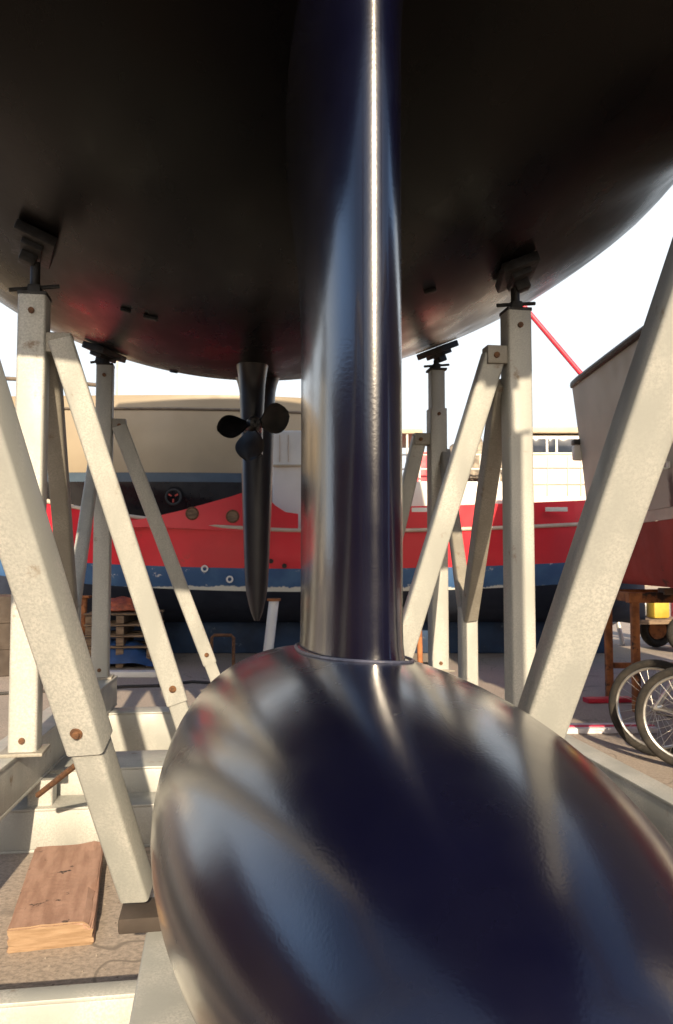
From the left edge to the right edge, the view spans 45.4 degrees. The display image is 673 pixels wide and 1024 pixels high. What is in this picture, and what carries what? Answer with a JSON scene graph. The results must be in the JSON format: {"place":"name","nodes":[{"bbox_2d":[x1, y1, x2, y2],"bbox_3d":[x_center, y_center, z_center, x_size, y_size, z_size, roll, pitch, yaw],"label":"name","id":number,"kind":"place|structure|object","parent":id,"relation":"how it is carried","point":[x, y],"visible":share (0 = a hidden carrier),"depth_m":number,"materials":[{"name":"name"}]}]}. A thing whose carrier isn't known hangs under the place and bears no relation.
{"place":"outdoors","nodes":[
{"label":"outdoors","id":0,"kind":"place"},
{"bbox_2d":[0,660,620,984],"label":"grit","id":1,"kind":"object","parent":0,"point":[115,923],"visible":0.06,"depth_m":2.61,"materials":[{"name":"grey gravel"}]},
{"bbox_2d":[0,586,672,989],"bbox_3d":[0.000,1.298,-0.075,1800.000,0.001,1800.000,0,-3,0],"label":"ground","id":2,"kind":"structure","parent":0,"point":[116,956],"depth_m":5.31,"materials":[{"name":"concrete"}]},
{"bbox_2d":[0,594,10,676],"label":"oil drum","id":3,"kind":"object","parent":2,"relation":"on","point":[5,609],"visible":0.2,"depth_m":8.87,"materials":[{"name":"metal"}]},
{"bbox_2d":[6,841,103,953],"bbox_3d":[-1.045,1.434,3.053,0.286,0.086,0.788,1,-3,-14],"label":"wooden plank","id":4,"kind":"object","parent":2,"relation":"on","point":[56,906],"visible":0.99,"depth_m":2.87,"materials":[{"name":"brown wood"}]},
{"bbox_2d":[81,595,91,634],"bbox_3d":[-3.150,1.462,9.972,0.227,0.830,0.480,0,-3,0],"label":"boat prop","id":5,"kind":"object","parent":2,"relation":"on","point":[84,604],"visible":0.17,"depth_m":10.06,"materials":[{"name":"metal"}]},
{"bbox_2d":[0,680,209,694],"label":"power cable","id":6,"kind":"object","parent":2,"relation":"on","point":[143,685],"visible":0.33,"depth_m":8.10,"materials":[{"name":"rubber"}]},
{"bbox_2d":[84,610,164,667],"bbox_3d":[-2.596,1.546,9.877,0.850,0.641,0.700,0,-3,-4],"label":"pallet","id":7,"kind":"object","parent":2,"relation":"on","point":[124,632],"visible":0.38,"depth_m":9.55,"materials":[{"name":"brown wood"}]},
{"bbox_2d":[111,596,158,610],"bbox_3d":[-2.588,1.121,9.896,0.789,0.168,0.606,0,-3,0],"label":"trawl net","id":8,"kind":"object","parent":7,"relation":"on","point":[122,603],"visible":0.46,"depth_m":9.68,"materials":[{"name":"orange plastic"}]},
{"bbox_2d":[110,639,152,666],"bbox_3d":[-2.607,1.698,9.768,0.900,0.313,0.600,0,-3,0],"label":"tarpaulin heap","id":9,"kind":"object","parent":2,"relation":"on","point":[134,655],"visible":0.37,"depth_m":9.53,"materials":[{"name":"blue plastic"}]},
{"bbox_2d":[110,670,156,676],"bbox_3d":[-2.218,1.783,8.862,0.750,0.060,0.160,0,-3,0],"label":"white plank","id":10,"kind":"object","parent":2,"relation":"on","point":[135,673],"visible":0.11,"depth_m":8.78,"materials":[{"name":"paint"}]},
{"bbox_2d":[210,634,234,664],"bbox_3d":[-1.350,1.646,9.521,0.300,0.410,0.040,0,-3,0],"label":"pipe hoop","id":11,"kind":"object","parent":2,"relation":"on","point":[233,643],"visible":0.71,"depth_m":9.51,"materials":[{"name":"brown metal"}]},
{"bbox_2d":[263,598,280,650],"bbox_3d":[-0.814,1.458,9.732,0.253,0.810,0.360,0,-3,0],"label":"boat prop","id":12,"kind":"object","parent":2,"relation":"on","point":[271,622],"visible":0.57,"depth_m":9.73,"materials":[{"name":"white paint"}]},
{"bbox_2d":[0,427,645,652],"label":"fishing boat","id":13,"kind":"object","parent":2,"relation":"on","point":[206,539],"visible":0.43,"depth_m":10.19,"materials":[{"name":"red paint"}]},
{"bbox_2d":[417,452,426,480],"bbox_3d":[1.125,-0.221,11.031,0.245,1.181,0.330,0,-3,0],"label":"deck locker","id":14,"kind":"object","parent":13,"relation":"on","point":[424,472],"visible":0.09,"depth_m":10.90,"materials":[{"name":"red paint"}]},
{"bbox_2d":[449,438,482,480],"bbox_3d":[1.829,-0.817,11.165,0.584,0.814,0.697,0,-3,0],"label":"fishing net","id":15,"kind":"object","parent":13,"relation":"on","point":[474,475],"visible":0.16,"depth_m":10.90,"materials":[{"name":"beige fabric"}]},
{"bbox_2d":[473,463,501,480],"bbox_3d":[2.224,-0.585,11.154,0.667,0.446,0.691,0,-3,0],"label":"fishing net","id":16,"kind":"object","parent":13,"relation":"on","point":[500,474],"visible":0.01,"depth_m":10.83,"materials":[{"name":"beige fabric"}]},
{"bbox_2d":[0,219,672,1023],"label":"boat cradle","id":17,"kind":"object","parent":2,"relation":"on","point":[82,759],"visible":0.66,"depth_m":3.37,"materials":[{"name":"metal"}]},
{"bbox_2d":[0,0,672,1023],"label":"sailing yacht","id":18,"kind":"object","parent":17,"relation":"on","point":[340,208],"visible":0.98,"depth_m":1.94,"materials":[{"name":"paint"}]},
{"bbox_2d":[417,631,427,664],"bbox_3d":[1.022,1.462,9.972,0.200,0.830,0.480,0,-3,0],"label":"boat prop","id":19,"kind":"object","parent":2,"relation":"on","point":[419,652],"visible":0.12,"depth_m":9.85,"materials":[{"name":"metal"}]},
{"bbox_2d":[523,306,672,615],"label":"dock crane","id":20,"kind":"object","parent":2,"relation":"on","point":[557,346],"visible":0.15,"depth_m":12.14,"materials":[{"name":"red paint"}]},
{"bbox_2d":[583,696,631,702],"bbox_3d":[2.461,1.702,7.289,0.423,0.040,0.120,0,-3,-7],"label":"steel offcut","id":21,"kind":"object","parent":2,"relation":"on","point":[604,699],"visible":0.7,"depth_m":7.24,"materials":[{"name":"red paint"}]},
{"bbox_2d":[567,723,657,733],"bbox_3d":[2.017,1.629,6.066,0.750,0.046,0.200,0,-3,-2],"label":"barrier board","id":22,"kind":"object","parent":2,"relation":"on","point":[591,728],"visible":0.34,"depth_m":5.97,"materials":[{"name":"white plastic"}]},
{"bbox_2d":[616,603,645,644],"bbox_3d":[4.486,1.689,12.357,0.800,0.670,0.537,1,-4,-20],"label":"sawhorse","id":23,"kind":"object","parent":2,"relation":"on","point":[620,634],"visible":0.15,"depth_m":12.06,"materials":[{"name":"white paint"}]},
{"bbox_2d":[604,589,672,711],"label":"steel trestle","id":24,"kind":"object","parent":2,"relation":"on","point":[634,598],"visible":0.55,"depth_m":6.84,"materials":[{"name":"brown metal"}]},
{"bbox_2d":[658,588,672,594],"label":"packing block","id":25,"kind":"object","parent":24,"relation":"on","point":[666,591],"depth_m":6.81,"materials":[{"name":"brown wood"}]},
{"bbox_2d":[570,326,672,587],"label":"workboat","id":26,"kind":"object","parent":25,"relation":"on","point":[597,386],"visible":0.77,"depth_m":6.92,"materials":[{"name":"grey paint"}]},
{"bbox_2d":[608,659,672,756],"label":"bicycle","id":27,"kind":"object","parent":2,"relation":"on","point":[625,675],"visible":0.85,"depth_m":5.38,"materials":[{"name":"metal"}]},
{"bbox_2d":[612,615,672,647],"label":"hand cart","id":28,"kind":"object","parent":2,"relation":"on","point":[656,632],"visible":0.81,"depth_m":11.69,"materials":[{"name":"rubber"}]},
{"bbox_2d":[646,603,668,618],"bbox_3d":[4.554,1.322,11.393,0.260,0.362,0.200,1,-3,-15],"label":"jerrycan","id":29,"kind":"object","parent":28,"relation":"on","point":[657,610],"visible":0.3,"depth_m":11.30,"materials":[{"name":"yellow plastic"}]},
{"bbox_2d":[635,667,672,765],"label":"bicycle","id":30,"kind":"object","parent":2,"relation":"on","point":[647,689],"visible":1,"depth_m":5.08,"materials":[{"name":"metal"}]},
{"bbox_2d":[0,185,672,475],"label":"sky","id":31,"kind":"structure","parent":0,"point":[590,312],"materials":[{"name":"white"}]},
{"bbox_3d":[-2.500,1.891,14.515,0.350,0.495,0.500,0,-3,0],"label":"keel support","id":32,"kind":"object","parent":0,"visible":0},
{"bbox_2d":[5,361,300,515],"bbox_3d":[-3.991,-1.206,14.694,9.218,5.700,3.268,0,-3,0],"label":"motor boat","id":33,"kind":"object","parent":32,"relation":"on","point":[189,456],"visible":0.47,"depth_m":13.15,"materials":[{"name":"beige paint"}]}
]}

